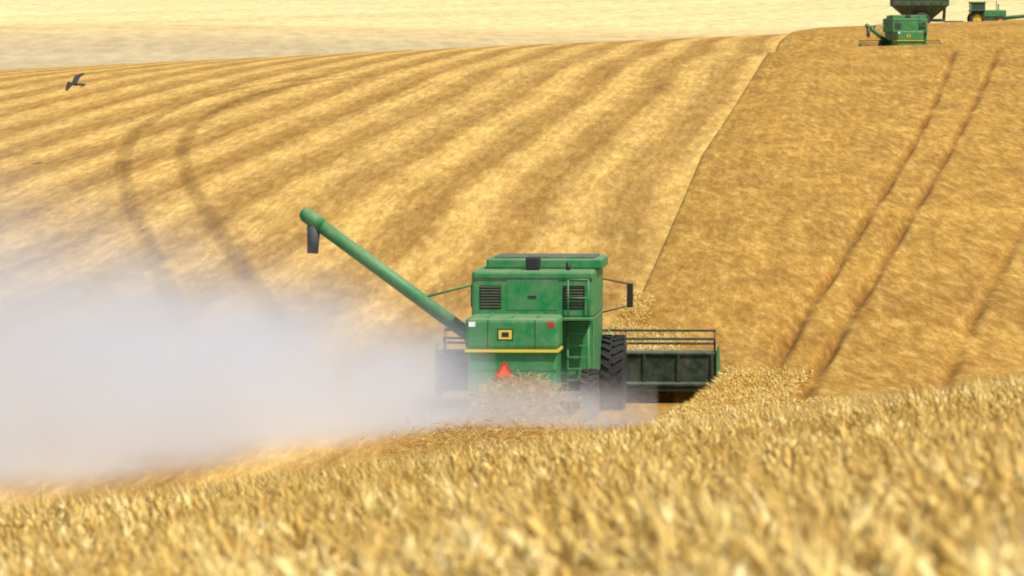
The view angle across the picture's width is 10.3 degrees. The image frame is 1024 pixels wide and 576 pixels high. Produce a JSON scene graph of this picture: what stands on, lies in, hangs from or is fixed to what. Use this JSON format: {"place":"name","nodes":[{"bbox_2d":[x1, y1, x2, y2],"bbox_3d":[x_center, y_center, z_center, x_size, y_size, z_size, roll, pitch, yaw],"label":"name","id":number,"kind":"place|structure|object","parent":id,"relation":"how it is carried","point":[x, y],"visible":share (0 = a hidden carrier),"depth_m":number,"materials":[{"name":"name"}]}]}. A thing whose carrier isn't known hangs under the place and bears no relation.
{"place":"outdoors","nodes":[
{"label":"outdoors","id":0,"kind":"place"},
{"bbox_2d":[65,73,85,90],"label":"bird","id":1,"kind":"object","parent":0,"point":[76,78],"visible":1,"depth_m":299.76},
{"bbox_2d":[0,0,1023,511],"bbox_3d":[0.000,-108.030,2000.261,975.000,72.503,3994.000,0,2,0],"label":"ground","id":2,"kind":"structure","parent":0,"point":[178,302],"depth_m":269.56,"materials":[{"name":"yellow plant"}]},
{"bbox_2d":[338,370,629,464],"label":"straw chaff","id":3,"kind":"object","parent":2,"relation":"on","point":[488,429],"visible":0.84,"depth_m":136.33,"materials":[{"name":"beige plant"}]},
{"bbox_2d":[300,208,720,420],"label":"combine","id":4,"kind":"object","parent":2,"relation":"on","point":[541,313],"visible":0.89,"depth_m":140.34,"materials":[{"name":"metal"}]},
{"bbox_2d":[0,367,1023,575],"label":"wheat","id":5,"kind":"object","parent":2,"relation":"on","point":[923,483],"visible":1,"depth_m":16.70,"materials":[{"name":"yellow plant"}]},
{"bbox_2d":[605,289,900,428],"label":"standing wheat","id":6,"kind":"object","parent":2,"relation":"on","point":[761,390],"visible":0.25,"depth_m":138.99,"materials":[{"name":"yellow plant"}]},
{"bbox_2d":[599,20,1023,403],"bbox_3d":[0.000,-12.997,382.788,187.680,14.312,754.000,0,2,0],"label":"wheat field","id":7,"kind":"structure","parent":2,"relation":"on","point":[849,218],"depth_m":231.34,"materials":[{"name":"yellow plant"}]},
{"bbox_2d":[858,15,941,46],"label":"combine","id":8,"kind":"object","parent":2,"relation":"on","point":[898,30],"visible":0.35,"depth_m":477.53,"materials":[{"name":"metal"}]},
{"bbox_2d":[890,0,962,22],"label":"grain cart","id":9,"kind":"object","parent":2,"relation":"on","point":[930,9],"visible":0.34,"depth_m":592.25,"materials":[{"name":"green metal"}]},
{"bbox_2d":[967,1,1005,21],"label":"tractor","id":10,"kind":"object","parent":2,"relation":"on","point":[977,11],"visible":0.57,"depth_m":593.70,"materials":[{"name":"green metal"}]},
{"bbox_2d":[1005,14,1023,19],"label":"auger","id":11,"kind":"object","parent":10,"relation":"attached to","point":[1014,17],"visible":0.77,"depth_m":594.99,"materials":[{"name":"metal"}]}
]}

